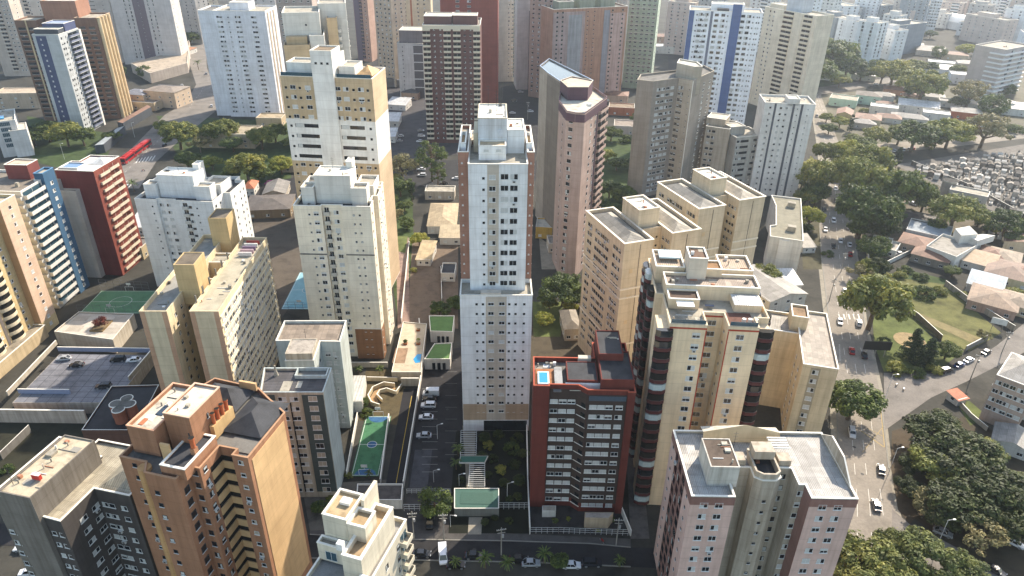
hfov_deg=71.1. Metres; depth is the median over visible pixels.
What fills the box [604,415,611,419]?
window
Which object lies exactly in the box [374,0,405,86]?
apartment tower
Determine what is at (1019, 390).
window
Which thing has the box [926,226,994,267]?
modern house
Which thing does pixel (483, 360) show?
window
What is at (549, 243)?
house
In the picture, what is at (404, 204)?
broad tree
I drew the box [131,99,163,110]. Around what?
house
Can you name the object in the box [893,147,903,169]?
cypress
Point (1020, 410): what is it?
window
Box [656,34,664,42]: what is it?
house
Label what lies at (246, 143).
house
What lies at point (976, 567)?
broad tree
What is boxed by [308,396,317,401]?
window
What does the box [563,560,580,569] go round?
car
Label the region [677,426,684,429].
window
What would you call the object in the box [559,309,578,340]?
house
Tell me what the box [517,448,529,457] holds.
broad tree
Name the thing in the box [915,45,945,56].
house
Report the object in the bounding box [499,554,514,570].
palm tree
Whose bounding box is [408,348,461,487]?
parking lot
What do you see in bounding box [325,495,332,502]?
bush
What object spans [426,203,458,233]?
house
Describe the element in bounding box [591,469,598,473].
window
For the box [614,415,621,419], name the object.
window
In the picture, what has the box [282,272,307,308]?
sports court
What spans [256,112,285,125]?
house
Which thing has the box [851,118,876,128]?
house
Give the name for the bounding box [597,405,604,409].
window
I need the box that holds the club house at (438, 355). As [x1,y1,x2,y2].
[424,343,451,369]
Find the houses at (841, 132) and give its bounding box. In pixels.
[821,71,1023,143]
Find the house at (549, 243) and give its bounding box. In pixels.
[546,235,552,252]
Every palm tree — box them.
[127,179,138,191]
[364,468,372,478]
[449,458,461,469]
[449,555,461,567]
[451,443,464,456]
[475,549,494,568]
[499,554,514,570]
[535,545,552,562]
[614,554,625,566]
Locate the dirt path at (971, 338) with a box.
[903,310,984,345]
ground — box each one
[0,0,1023,575]
[897,144,1023,210]
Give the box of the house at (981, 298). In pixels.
[965,282,1019,320]
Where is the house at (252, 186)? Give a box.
[245,179,258,195]
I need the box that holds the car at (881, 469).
[877,463,885,475]
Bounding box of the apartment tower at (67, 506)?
[0,435,158,575]
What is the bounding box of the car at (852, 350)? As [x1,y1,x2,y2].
[848,347,855,354]
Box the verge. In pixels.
[891,428,915,522]
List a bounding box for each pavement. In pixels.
[304,480,393,530]
[310,530,630,546]
[404,488,451,532]
[468,517,481,533]
[813,116,900,515]
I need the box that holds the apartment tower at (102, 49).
[14,0,133,120]
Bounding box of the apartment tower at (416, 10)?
[405,0,432,25]
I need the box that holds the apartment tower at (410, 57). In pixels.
[397,26,425,97]
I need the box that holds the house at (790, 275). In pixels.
[775,268,802,287]
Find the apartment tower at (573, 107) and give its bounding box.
[535,58,608,275]
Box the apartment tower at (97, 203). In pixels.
[55,155,142,277]
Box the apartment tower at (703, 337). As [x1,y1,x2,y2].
[628,246,774,504]
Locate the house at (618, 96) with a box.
[603,91,628,102]
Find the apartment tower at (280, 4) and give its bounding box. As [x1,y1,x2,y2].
[276,0,316,70]
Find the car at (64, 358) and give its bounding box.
[56,355,71,361]
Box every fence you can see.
[98,279,149,290]
[280,302,307,309]
[403,504,450,510]
[406,489,450,493]
[530,527,628,534]
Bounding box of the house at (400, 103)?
[388,96,411,110]
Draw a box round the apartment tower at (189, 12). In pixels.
[179,0,207,43]
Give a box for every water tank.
[109,394,138,424]
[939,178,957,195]
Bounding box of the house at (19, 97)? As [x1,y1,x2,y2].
[0,87,40,108]
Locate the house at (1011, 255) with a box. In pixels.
[985,244,1023,262]
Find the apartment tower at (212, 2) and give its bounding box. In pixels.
[207,0,218,5]
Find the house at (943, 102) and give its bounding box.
[938,97,959,107]
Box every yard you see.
[0,422,84,484]
[27,116,108,166]
[254,210,301,317]
[387,87,458,159]
[409,242,457,328]
[531,302,584,371]
[600,134,631,208]
[799,160,821,268]
[860,163,1000,257]
[885,272,947,283]
[911,416,1023,575]
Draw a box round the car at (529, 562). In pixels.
[521,557,540,567]
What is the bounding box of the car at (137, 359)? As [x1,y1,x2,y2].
[126,356,141,362]
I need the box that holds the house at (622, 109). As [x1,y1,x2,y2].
[608,102,634,115]
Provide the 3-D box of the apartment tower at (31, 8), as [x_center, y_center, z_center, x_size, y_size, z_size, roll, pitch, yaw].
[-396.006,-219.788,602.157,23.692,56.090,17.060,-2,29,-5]
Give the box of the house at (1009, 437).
[991,421,1023,460]
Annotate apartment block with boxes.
[139,208,281,390]
[260,365,345,496]
[275,320,354,427]
[578,194,701,360]
[615,0,626,4]
[656,167,766,265]
[663,0,698,54]
[698,0,726,5]
[749,0,780,50]
[758,303,838,431]
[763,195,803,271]
[812,0,822,11]
[820,0,841,12]
[826,10,846,38]
[834,15,863,43]
[840,2,859,14]
[854,0,882,18]
[854,16,888,62]
[855,4,864,18]
[877,3,893,20]
[880,23,908,60]
[882,10,907,21]
[889,18,926,53]
[893,0,900,9]
[898,8,915,19]
[899,0,929,21]
[924,4,929,21]
[925,0,942,30]
[935,8,952,28]
[941,0,966,14]
[955,20,963,34]
[958,11,1018,43]
[960,0,971,14]
[967,0,995,12]
[991,0,1011,16]
[1004,4,1023,41]
[1010,0,1023,6]
[1016,29,1023,42]
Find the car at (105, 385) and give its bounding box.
[94,381,112,389]
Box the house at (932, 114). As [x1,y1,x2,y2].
[921,108,950,120]
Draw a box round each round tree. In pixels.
[135,64,150,76]
[363,396,368,407]
[398,216,414,228]
[417,486,452,518]
[869,59,879,67]
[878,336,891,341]
[903,87,924,96]
[931,45,948,58]
[977,93,1013,115]
[1002,83,1017,96]
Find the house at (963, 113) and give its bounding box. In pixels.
[950,106,982,119]
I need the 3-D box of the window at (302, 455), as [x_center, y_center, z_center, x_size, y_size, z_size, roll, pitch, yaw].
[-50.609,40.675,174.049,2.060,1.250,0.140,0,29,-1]
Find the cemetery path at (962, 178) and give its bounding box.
[923,161,1018,207]
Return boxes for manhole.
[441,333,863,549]
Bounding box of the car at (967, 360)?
[963,357,974,363]
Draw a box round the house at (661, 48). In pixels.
[655,43,674,53]
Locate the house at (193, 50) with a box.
[189,47,196,54]
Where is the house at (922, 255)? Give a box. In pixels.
[909,244,950,269]
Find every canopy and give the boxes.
[459,456,487,463]
[542,506,555,516]
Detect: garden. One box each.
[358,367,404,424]
[448,431,530,532]
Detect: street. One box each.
[0,523,840,567]
[247,160,536,199]
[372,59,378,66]
[502,82,538,160]
[668,54,683,70]
[817,78,897,94]
[819,132,1023,156]
[884,324,1023,429]
[892,509,997,575]
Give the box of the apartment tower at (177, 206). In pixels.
[134,160,253,286]
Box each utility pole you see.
[407,511,416,538]
[438,513,447,540]
[497,527,505,554]
[614,518,623,544]
[828,279,837,301]
[970,354,983,379]
[1001,331,1013,353]
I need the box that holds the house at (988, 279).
[965,269,1007,291]
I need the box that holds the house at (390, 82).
[386,77,399,86]
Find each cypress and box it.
[408,182,414,201]
[847,114,854,131]
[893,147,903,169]
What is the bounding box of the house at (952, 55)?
[941,51,968,59]
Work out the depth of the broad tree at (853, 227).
315.31 m
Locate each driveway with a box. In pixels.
[386,389,417,482]
[397,237,409,327]
[410,450,431,487]
[539,238,555,268]
[627,456,648,538]
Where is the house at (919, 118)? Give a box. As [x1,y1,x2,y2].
[891,112,928,123]
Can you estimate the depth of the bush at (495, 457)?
192.77 m
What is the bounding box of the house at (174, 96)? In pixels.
[142,84,192,108]
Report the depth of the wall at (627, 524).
173.41 m
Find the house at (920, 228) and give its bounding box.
[906,218,952,238]
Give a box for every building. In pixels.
[0,108,34,157]
[81,385,160,444]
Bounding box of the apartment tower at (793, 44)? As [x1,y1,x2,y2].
[749,0,833,105]
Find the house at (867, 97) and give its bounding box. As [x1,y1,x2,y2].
[856,90,882,104]
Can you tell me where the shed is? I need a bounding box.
[353,375,366,411]
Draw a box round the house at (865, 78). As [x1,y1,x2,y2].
[851,74,875,81]
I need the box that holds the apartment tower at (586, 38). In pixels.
[540,0,627,92]
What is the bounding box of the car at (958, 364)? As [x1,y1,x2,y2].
[953,361,965,368]
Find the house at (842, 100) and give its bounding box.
[828,93,858,107]
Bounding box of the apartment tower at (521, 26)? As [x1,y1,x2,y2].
[514,0,529,89]
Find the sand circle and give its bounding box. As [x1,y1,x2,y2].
[893,332,925,348]
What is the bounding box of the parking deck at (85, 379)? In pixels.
[13,354,153,413]
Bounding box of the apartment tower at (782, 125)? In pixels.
[749,94,815,196]
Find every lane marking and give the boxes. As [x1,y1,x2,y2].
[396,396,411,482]
[823,121,871,539]
[824,139,857,535]
[833,138,882,510]
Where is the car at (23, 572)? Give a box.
[17,568,28,575]
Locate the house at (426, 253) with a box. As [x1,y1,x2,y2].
[415,240,436,265]
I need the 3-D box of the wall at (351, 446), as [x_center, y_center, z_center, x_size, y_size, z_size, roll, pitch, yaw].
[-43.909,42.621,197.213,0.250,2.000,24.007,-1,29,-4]
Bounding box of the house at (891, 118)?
[877,113,901,123]
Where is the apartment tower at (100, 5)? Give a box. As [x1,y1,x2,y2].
[88,0,124,62]
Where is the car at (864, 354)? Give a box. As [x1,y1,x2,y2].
[861,351,867,359]
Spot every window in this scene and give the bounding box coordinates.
[0,122,10,126]
[0,127,11,131]
[2,133,10,136]
[80,513,88,524]
[84,524,92,535]
[88,535,96,546]
[92,502,99,512]
[92,546,100,556]
[96,513,104,523]
[97,556,104,566]
[100,523,107,533]
[101,566,108,575]
[104,534,111,544]
[108,503,115,508]
[108,544,115,554]
[111,554,119,564]
[112,514,119,519]
[115,564,122,574]
[121,506,128,511]
[128,527,135,532]
[152,206,169,274]
[175,248,280,386]
[184,484,190,495]
[188,496,194,507]
[191,508,197,519]
[194,520,200,531]
[195,482,201,488]
[198,532,204,542]
[201,543,207,554]
[203,464,208,473]
[204,554,210,564]
[206,477,211,486]
[207,565,213,575]
[226,17,255,112]
[278,397,286,401]
[290,397,298,401]
[292,62,328,191]
[292,407,299,410]
[293,416,301,420]
[295,123,318,127]
[295,426,302,429]
[296,435,304,439]
[297,134,319,137]
[298,144,320,147]
[298,444,306,448]
[299,154,321,157]
[300,453,307,457]
[301,462,308,465]
[303,471,310,474]
[304,480,312,483]
[306,488,313,491]
[308,212,393,354]
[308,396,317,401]
[310,406,318,411]
[311,415,320,420]
[313,425,321,430]
[314,434,323,439]
[315,443,324,448]
[317,452,325,457]
[318,461,327,466]
[320,470,328,474]
[321,479,329,483]
[322,487,330,491]
[325,551,337,561]
[341,125,364,129]
[342,136,365,139]
[343,146,366,149]
[344,156,367,159]
[377,24,398,77]
[459,162,532,412]
[489,175,495,179]
[489,186,495,191]
[489,198,495,202]
[489,209,495,213]
[489,220,495,224]
[489,230,495,234]
[489,241,495,245]
[489,251,495,255]
[489,261,495,265]
[489,281,495,285]
[500,185,508,191]
[500,197,508,202]
[500,208,507,213]
[500,219,507,224]
[500,229,507,234]
[500,240,507,245]
[500,250,507,255]
[500,260,507,265]
[500,271,507,275]
[500,280,507,285]
[501,174,508,179]
[509,197,517,202]
[509,208,517,213]
[509,219,517,224]
[509,229,516,234]
[509,240,516,245]
[509,250,516,255]
[509,260,516,265]
[509,271,515,275]
[509,280,515,285]
[510,174,517,179]
[510,185,517,191]
[531,39,538,91]
[545,488,552,492]
[545,497,552,500]
[547,454,554,458]
[547,463,554,467]
[548,427,555,431]
[548,437,555,440]
[549,418,556,422]
[550,399,557,403]
[553,497,560,500]
[554,480,561,484]
[555,463,562,467]
[556,446,563,449]
[557,418,565,422]
[557,428,564,431]
[558,399,566,403]
[558,409,565,413]
[562,481,569,484]
[564,455,571,458]
[565,437,572,441]
[566,419,573,422]
[567,399,574,403]
[567,409,574,413]
[581,236,668,347]
[582,486,589,490]
[584,460,591,464]
[584,469,590,473]
[585,452,592,455]
[586,433,593,437]
[587,424,594,428]
[588,415,595,418]
[589,405,596,409]
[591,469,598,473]
[595,424,602,428]
[596,415,603,419]
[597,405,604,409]
[598,478,604,482]
[602,434,609,437]
[602,443,608,447]
[603,424,610,428]
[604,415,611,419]
[605,405,612,409]
[605,503,611,507]
[607,478,614,482]
[610,452,617,456]
[610,461,616,465]
[611,443,618,447]
[612,434,619,438]
[613,425,620,428]
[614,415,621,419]
[615,405,622,409]
[625,61,648,82]
[656,446,796,575]
[667,80,710,182]
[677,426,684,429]
[678,416,686,421]
[680,406,687,411]
[681,396,689,401]
[683,386,691,391]
[685,376,692,381]
[686,365,694,370]
[687,566,694,571]
[688,355,696,360]
[689,556,696,561]
[690,344,698,349]
[691,14,759,121]
[691,421,698,425]
[691,546,699,551]
[692,333,700,338]
[692,412,699,416]
[692,536,701,540]
[694,402,701,407]
[695,393,703,397]
[695,525,703,530]
[697,383,704,387]
[697,514,705,519]
[699,373,706,377]
[699,503,707,508]
[701,363,708,367]
[701,567,709,571]
[702,352,710,357]
[703,557,711,561]
[704,342,712,347]
[705,546,713,551]
[706,331,714,336]
[707,320,715,325]
[707,536,715,540]
[709,525,718,530]
[712,514,720,519]
[714,503,722,508]
[719,418,726,423]
[720,204,735,254]
[721,408,728,413]
[723,398,730,403]
[725,388,732,393]
[727,378,735,383]
[729,367,737,372]
[731,357,739,362]
[733,346,741,351]
[735,335,743,340]
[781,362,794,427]
[793,502,799,507]
[796,491,802,496]
[798,568,806,573]
[801,558,809,563]
[802,404,809,409]
[804,548,813,553]
[806,387,813,392]
[807,538,816,542]
[811,370,818,374]
[811,527,819,532]
[812,569,821,573]
[814,516,823,521]
[815,559,824,563]
[817,506,826,510]
[819,548,827,553]
[822,538,831,542]
[826,527,834,532]
[829,516,838,521]
[832,505,842,510]
[994,380,1001,385]
[998,391,1005,396]
[1002,383,1009,388]
[1005,393,1012,399]
[1006,412,1012,418]
[1009,385,1016,390]
[1009,405,1016,410]
[1013,396,1020,402]
[1013,415,1019,421]
[1016,407,1023,412]
[1017,388,1023,393]
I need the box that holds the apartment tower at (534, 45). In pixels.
[528,0,552,97]
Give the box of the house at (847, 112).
[836,106,853,121]
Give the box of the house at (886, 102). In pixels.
[876,100,894,104]
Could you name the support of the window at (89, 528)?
in the apartment tower at (67, 506)
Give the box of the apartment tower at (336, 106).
[280,45,399,287]
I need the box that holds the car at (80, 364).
[68,361,84,367]
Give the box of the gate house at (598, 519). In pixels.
[584,512,612,527]
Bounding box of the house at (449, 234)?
[439,224,459,244]
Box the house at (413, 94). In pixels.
[401,89,419,99]
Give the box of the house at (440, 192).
[425,185,455,199]
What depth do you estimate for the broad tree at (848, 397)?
203.52 m
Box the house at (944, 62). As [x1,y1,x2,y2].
[928,59,955,64]
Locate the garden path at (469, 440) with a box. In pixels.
[462,426,475,487]
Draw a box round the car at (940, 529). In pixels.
[932,526,952,538]
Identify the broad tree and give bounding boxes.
[28,120,57,141]
[29,131,42,145]
[41,120,81,146]
[68,126,96,145]
[100,131,122,137]
[152,120,168,128]
[157,121,199,149]
[173,151,201,166]
[186,32,199,44]
[186,158,202,167]
[198,118,239,138]
[203,156,222,169]
[217,136,242,151]
[219,171,241,175]
[223,152,267,180]
[244,127,277,149]
[246,167,272,182]
[265,123,287,142]
[267,156,292,174]
[281,137,289,145]
[310,499,327,512]
[393,173,400,177]
[393,176,415,196]
[396,200,413,210]
[409,232,429,245]
[429,300,452,314]
[446,295,459,309]
[475,451,488,459]
[478,431,489,442]
[481,518,488,526]
[512,473,525,486]
[512,492,522,499]
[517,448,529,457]
[535,311,555,325]
[537,271,581,305]
[540,297,558,308]
[550,552,568,568]
[562,302,579,309]
[599,196,610,205]
[600,179,620,197]
[603,149,617,161]
[604,126,623,140]
[606,203,621,212]
[607,157,628,170]
[609,185,637,204]
[755,263,783,277]
[792,189,818,205]
[795,156,842,185]
[799,173,809,188]
[801,182,832,205]
[802,205,826,228]
[811,142,838,159]
[818,113,833,122]
[818,123,838,134]
[821,59,839,79]
[825,37,861,67]
[828,378,888,420]
[829,74,852,87]
[830,139,860,155]
[831,116,849,127]
[831,154,844,163]
[833,529,917,575]
[834,57,868,74]
[834,155,888,192]
[834,183,905,238]
[836,273,917,329]
[843,142,897,171]
[844,133,862,142]
[845,221,870,236]
[849,67,871,80]
[849,136,877,145]
[854,257,880,274]
[855,235,892,259]
[862,126,891,142]
[866,218,903,236]
[868,67,888,83]
[870,257,894,274]
[872,527,899,544]
[873,58,915,84]
[878,170,935,203]
[888,124,905,144]
[889,525,963,575]
[893,119,943,151]
[893,474,923,498]
[894,68,951,99]
[894,559,936,575]
[898,452,928,474]
[900,209,908,218]
[902,412,966,448]
[905,184,940,212]
[906,59,927,68]
[907,443,964,481]
[918,408,962,430]
[922,425,1007,480]
[922,508,962,533]
[923,476,1002,526]
[924,30,938,38]
[925,192,991,225]
[925,471,967,484]
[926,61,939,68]
[926,117,977,148]
[926,219,947,228]
[934,136,948,147]
[935,339,962,358]
[941,547,990,575]
[943,265,962,276]
[947,96,970,104]
[949,64,967,70]
[955,43,974,52]
[958,463,1023,512]
[973,436,1010,460]
[975,499,1023,545]
[982,207,1023,236]
[983,502,1015,524]
[1003,231,1023,240]
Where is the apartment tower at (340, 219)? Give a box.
[293,157,394,358]
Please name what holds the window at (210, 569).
in the apartment tower at (209, 471)
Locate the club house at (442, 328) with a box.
[429,315,454,342]
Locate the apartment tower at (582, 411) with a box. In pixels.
[529,330,635,513]
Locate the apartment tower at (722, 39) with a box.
[683,1,762,124]
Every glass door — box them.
[432,363,445,369]
[437,336,448,342]
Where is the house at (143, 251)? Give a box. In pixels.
[138,237,148,259]
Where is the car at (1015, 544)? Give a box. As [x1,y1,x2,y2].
[1006,535,1023,549]
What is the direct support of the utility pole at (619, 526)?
on the pavement at (551, 538)
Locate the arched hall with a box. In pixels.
[946,13,965,29]
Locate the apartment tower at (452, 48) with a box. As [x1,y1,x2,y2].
[422,12,481,142]
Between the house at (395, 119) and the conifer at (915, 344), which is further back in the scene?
the house at (395, 119)
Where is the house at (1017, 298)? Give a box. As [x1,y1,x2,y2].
[1003,289,1023,317]
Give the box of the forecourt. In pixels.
[530,507,627,535]
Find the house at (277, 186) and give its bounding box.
[262,178,290,194]
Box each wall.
[0,409,87,423]
[0,425,30,459]
[6,340,57,395]
[17,388,70,393]
[57,346,149,352]
[127,351,150,380]
[346,412,357,474]
[351,362,387,367]
[367,376,397,381]
[379,413,389,482]
[401,241,409,322]
[401,378,418,385]
[403,319,423,487]
[526,425,530,533]
[621,507,631,535]
[888,249,911,262]
[909,309,942,339]
[911,161,1023,218]
[944,280,1015,330]
[959,402,987,430]
[965,335,988,350]
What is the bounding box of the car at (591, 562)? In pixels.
[582,557,601,567]
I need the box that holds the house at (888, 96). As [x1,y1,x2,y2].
[878,92,894,101]
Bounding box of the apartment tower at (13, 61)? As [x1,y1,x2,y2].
[0,0,30,75]
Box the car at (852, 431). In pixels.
[848,425,855,438]
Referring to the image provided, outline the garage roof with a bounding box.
[357,484,403,508]
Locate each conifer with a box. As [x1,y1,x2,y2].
[894,328,924,365]
[910,337,939,370]
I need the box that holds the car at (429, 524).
[426,516,433,529]
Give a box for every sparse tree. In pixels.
[185,136,211,152]
[392,152,415,176]
[396,209,403,218]
[410,158,422,169]
[844,264,879,279]
[912,485,954,526]
[949,78,990,107]
[961,515,1010,557]
[965,113,1013,147]
[976,329,992,340]
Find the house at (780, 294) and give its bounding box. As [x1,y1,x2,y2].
[752,264,807,311]
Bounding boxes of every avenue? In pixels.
[121,43,215,187]
[814,95,895,565]
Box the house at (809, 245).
[801,233,816,252]
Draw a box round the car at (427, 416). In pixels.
[419,413,433,419]
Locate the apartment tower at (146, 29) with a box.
[110,0,190,63]
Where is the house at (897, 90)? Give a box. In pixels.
[883,85,904,95]
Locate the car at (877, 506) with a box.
[871,498,881,512]
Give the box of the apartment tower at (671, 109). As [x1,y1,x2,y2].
[627,59,713,195]
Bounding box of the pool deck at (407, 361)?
[391,322,426,379]
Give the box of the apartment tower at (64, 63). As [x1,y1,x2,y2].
[32,20,105,129]
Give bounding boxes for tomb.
[927,170,934,176]
[930,163,936,169]
[933,173,939,180]
[943,163,950,168]
[943,168,949,173]
[949,169,955,175]
[955,170,962,176]
[959,157,966,162]
[960,162,966,169]
[962,167,970,174]
[975,180,982,187]
[976,173,982,180]
[979,161,986,167]
[987,162,994,168]
[990,172,997,179]
[990,183,997,190]
[997,177,1005,184]
[1004,198,1011,204]
[1005,176,1012,183]
[1006,181,1013,188]
[1011,157,1016,163]
[1011,190,1019,197]
[1014,171,1022,178]
[1016,154,1023,160]
[1017,195,1023,202]
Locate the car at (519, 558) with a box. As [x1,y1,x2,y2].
[510,553,527,563]
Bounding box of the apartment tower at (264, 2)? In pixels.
[254,0,275,4]
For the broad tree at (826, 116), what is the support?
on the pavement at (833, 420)
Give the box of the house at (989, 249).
[979,245,1003,258]
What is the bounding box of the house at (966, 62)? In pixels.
[955,60,970,71]
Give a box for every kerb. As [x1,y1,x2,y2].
[310,534,630,547]
[311,557,630,566]
[819,199,838,444]
[852,234,868,340]
[879,390,888,468]
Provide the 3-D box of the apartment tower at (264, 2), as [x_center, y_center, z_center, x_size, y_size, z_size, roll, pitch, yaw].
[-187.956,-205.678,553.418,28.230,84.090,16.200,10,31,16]
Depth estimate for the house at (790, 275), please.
277.51 m
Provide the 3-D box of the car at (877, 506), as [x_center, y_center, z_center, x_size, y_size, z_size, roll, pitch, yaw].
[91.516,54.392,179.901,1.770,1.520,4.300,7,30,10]
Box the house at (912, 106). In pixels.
[897,98,939,114]
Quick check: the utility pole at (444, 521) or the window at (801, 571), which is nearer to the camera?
the window at (801, 571)
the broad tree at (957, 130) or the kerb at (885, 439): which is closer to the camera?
the kerb at (885, 439)
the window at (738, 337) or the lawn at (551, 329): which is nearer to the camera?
the window at (738, 337)
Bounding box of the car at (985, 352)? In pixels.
[981,349,991,355]
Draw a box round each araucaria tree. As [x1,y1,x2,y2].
[414,140,447,181]
[429,164,446,184]
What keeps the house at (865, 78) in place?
on the lawn at (822, 83)
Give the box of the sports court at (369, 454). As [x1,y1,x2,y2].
[351,407,390,475]
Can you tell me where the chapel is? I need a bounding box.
[948,185,989,204]
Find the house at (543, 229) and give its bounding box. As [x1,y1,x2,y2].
[535,218,551,238]
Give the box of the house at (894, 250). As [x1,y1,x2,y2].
[885,241,900,257]
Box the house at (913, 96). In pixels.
[902,92,918,98]
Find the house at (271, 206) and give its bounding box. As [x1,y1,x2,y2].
[248,194,295,218]
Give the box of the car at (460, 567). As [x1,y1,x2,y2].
[446,559,465,569]
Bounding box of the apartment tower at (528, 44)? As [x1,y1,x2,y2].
[527,10,529,88]
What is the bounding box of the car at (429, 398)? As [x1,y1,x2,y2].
[422,395,436,401]
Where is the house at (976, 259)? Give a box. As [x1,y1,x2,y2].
[960,249,1000,270]
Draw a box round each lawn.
[157,116,290,183]
[393,190,412,318]
[398,236,407,252]
[533,302,562,336]
[819,58,912,86]
[873,309,953,371]
[891,278,1000,350]
[959,401,981,424]
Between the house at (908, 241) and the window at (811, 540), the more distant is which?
the house at (908, 241)
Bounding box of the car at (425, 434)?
[416,431,431,438]
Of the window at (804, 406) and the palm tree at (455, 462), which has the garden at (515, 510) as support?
the palm tree at (455, 462)
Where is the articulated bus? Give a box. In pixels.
[120,139,151,163]
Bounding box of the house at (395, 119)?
[388,112,401,126]
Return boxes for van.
[423,387,439,395]
[438,541,447,564]
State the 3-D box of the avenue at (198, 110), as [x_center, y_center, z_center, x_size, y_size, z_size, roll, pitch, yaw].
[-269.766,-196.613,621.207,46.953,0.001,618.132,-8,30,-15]
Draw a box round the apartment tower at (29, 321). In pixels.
[0,194,58,378]
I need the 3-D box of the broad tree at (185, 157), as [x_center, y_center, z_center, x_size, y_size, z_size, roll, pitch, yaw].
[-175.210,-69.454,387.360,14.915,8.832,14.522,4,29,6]
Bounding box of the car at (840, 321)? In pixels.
[837,317,842,324]
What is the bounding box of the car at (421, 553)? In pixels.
[412,548,431,558]
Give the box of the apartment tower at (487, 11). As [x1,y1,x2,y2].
[440,0,498,102]
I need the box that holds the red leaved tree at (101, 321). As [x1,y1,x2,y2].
[91,315,108,325]
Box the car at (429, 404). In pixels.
[420,400,435,408]
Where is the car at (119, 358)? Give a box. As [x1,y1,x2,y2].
[110,355,126,362]
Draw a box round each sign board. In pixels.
[863,341,892,356]
[991,317,1008,330]
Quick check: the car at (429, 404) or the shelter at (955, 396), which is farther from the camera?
the shelter at (955, 396)
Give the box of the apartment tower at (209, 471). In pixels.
[119,378,312,575]
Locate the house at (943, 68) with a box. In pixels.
[925,64,953,73]
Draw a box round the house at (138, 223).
[135,211,143,234]
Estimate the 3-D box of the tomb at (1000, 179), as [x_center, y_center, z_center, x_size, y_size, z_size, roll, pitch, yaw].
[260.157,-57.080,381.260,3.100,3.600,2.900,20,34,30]
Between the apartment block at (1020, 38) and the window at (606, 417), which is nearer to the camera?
the window at (606, 417)
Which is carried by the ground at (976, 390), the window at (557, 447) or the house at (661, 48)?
the house at (661, 48)
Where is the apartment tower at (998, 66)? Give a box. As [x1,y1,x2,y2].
[961,40,1023,96]
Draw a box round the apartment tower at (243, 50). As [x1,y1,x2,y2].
[198,0,285,116]
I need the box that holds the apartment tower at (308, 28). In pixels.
[281,0,350,60]
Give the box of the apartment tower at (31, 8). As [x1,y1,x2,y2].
[19,0,43,16]
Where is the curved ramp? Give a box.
[367,382,401,406]
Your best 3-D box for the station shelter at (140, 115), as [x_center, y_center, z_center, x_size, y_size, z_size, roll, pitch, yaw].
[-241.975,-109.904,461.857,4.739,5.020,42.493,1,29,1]
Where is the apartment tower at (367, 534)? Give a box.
[306,480,415,575]
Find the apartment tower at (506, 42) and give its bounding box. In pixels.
[498,0,514,81]
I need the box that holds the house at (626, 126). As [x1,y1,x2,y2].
[614,119,632,134]
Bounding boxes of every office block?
[700,112,736,171]
[724,122,757,185]
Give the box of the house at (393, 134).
[390,127,397,142]
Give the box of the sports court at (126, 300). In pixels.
[81,283,154,312]
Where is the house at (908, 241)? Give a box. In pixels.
[897,232,934,251]
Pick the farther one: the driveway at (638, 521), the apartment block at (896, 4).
the apartment block at (896, 4)
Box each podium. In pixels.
[54,312,136,352]
[131,40,189,82]
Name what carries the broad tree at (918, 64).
on the ground at (976, 390)
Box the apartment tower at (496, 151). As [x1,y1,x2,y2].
[458,86,534,430]
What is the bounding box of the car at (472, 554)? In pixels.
[465,550,482,559]
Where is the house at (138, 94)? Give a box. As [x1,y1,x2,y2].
[129,89,147,100]
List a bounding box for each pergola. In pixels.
[460,430,476,454]
[468,463,484,487]
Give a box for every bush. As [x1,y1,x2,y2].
[0,463,16,474]
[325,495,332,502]
[344,472,352,478]
[359,407,373,417]
[410,267,417,271]
[457,476,465,483]
[482,440,493,450]
[483,470,492,478]
[488,453,498,463]
[490,514,498,520]
[492,429,504,439]
[495,464,506,474]
[498,477,510,487]
[502,440,519,455]
[504,516,513,524]
[505,495,513,502]
[507,459,521,469]
[510,432,523,443]
[618,134,631,142]
[803,223,814,231]
[820,250,834,257]
[859,108,868,112]
[880,272,891,278]
[885,359,908,377]
[893,270,907,277]
[896,265,914,273]
[905,367,926,379]
[911,285,936,301]
[913,273,930,281]
[924,143,936,149]
[925,363,943,375]
[932,285,948,296]
[1005,287,1023,293]
[1007,123,1023,133]
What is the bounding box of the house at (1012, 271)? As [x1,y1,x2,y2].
[984,258,1023,290]
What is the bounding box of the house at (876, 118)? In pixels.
[855,112,881,127]
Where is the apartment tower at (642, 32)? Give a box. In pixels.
[622,0,660,88]
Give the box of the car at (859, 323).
[855,319,862,326]
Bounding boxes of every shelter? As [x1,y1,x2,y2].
[94,126,126,153]
[117,105,152,129]
[945,388,969,405]
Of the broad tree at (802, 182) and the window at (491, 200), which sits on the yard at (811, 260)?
the broad tree at (802, 182)
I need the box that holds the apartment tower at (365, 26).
[353,0,377,61]
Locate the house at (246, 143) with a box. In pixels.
[200,125,262,148]
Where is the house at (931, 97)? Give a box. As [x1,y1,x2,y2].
[922,93,945,101]
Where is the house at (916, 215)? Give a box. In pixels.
[900,209,936,229]
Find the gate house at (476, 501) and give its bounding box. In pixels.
[454,488,498,515]
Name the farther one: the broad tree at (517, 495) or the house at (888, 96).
the house at (888, 96)
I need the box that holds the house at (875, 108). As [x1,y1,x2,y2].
[869,102,898,113]
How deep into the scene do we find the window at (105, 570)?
141.37 m
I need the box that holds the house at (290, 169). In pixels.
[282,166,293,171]
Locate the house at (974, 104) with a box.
[968,100,997,108]
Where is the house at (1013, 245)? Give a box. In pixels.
[1002,233,1023,252]
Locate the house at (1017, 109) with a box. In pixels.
[1002,101,1023,116]
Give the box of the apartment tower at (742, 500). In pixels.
[654,425,858,575]
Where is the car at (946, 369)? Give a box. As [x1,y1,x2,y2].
[941,366,953,373]
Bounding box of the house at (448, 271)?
[441,262,456,281]
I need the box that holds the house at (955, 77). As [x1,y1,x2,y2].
[947,70,966,83]
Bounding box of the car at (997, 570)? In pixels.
[987,562,1007,575]
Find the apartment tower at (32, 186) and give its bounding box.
[0,159,89,308]

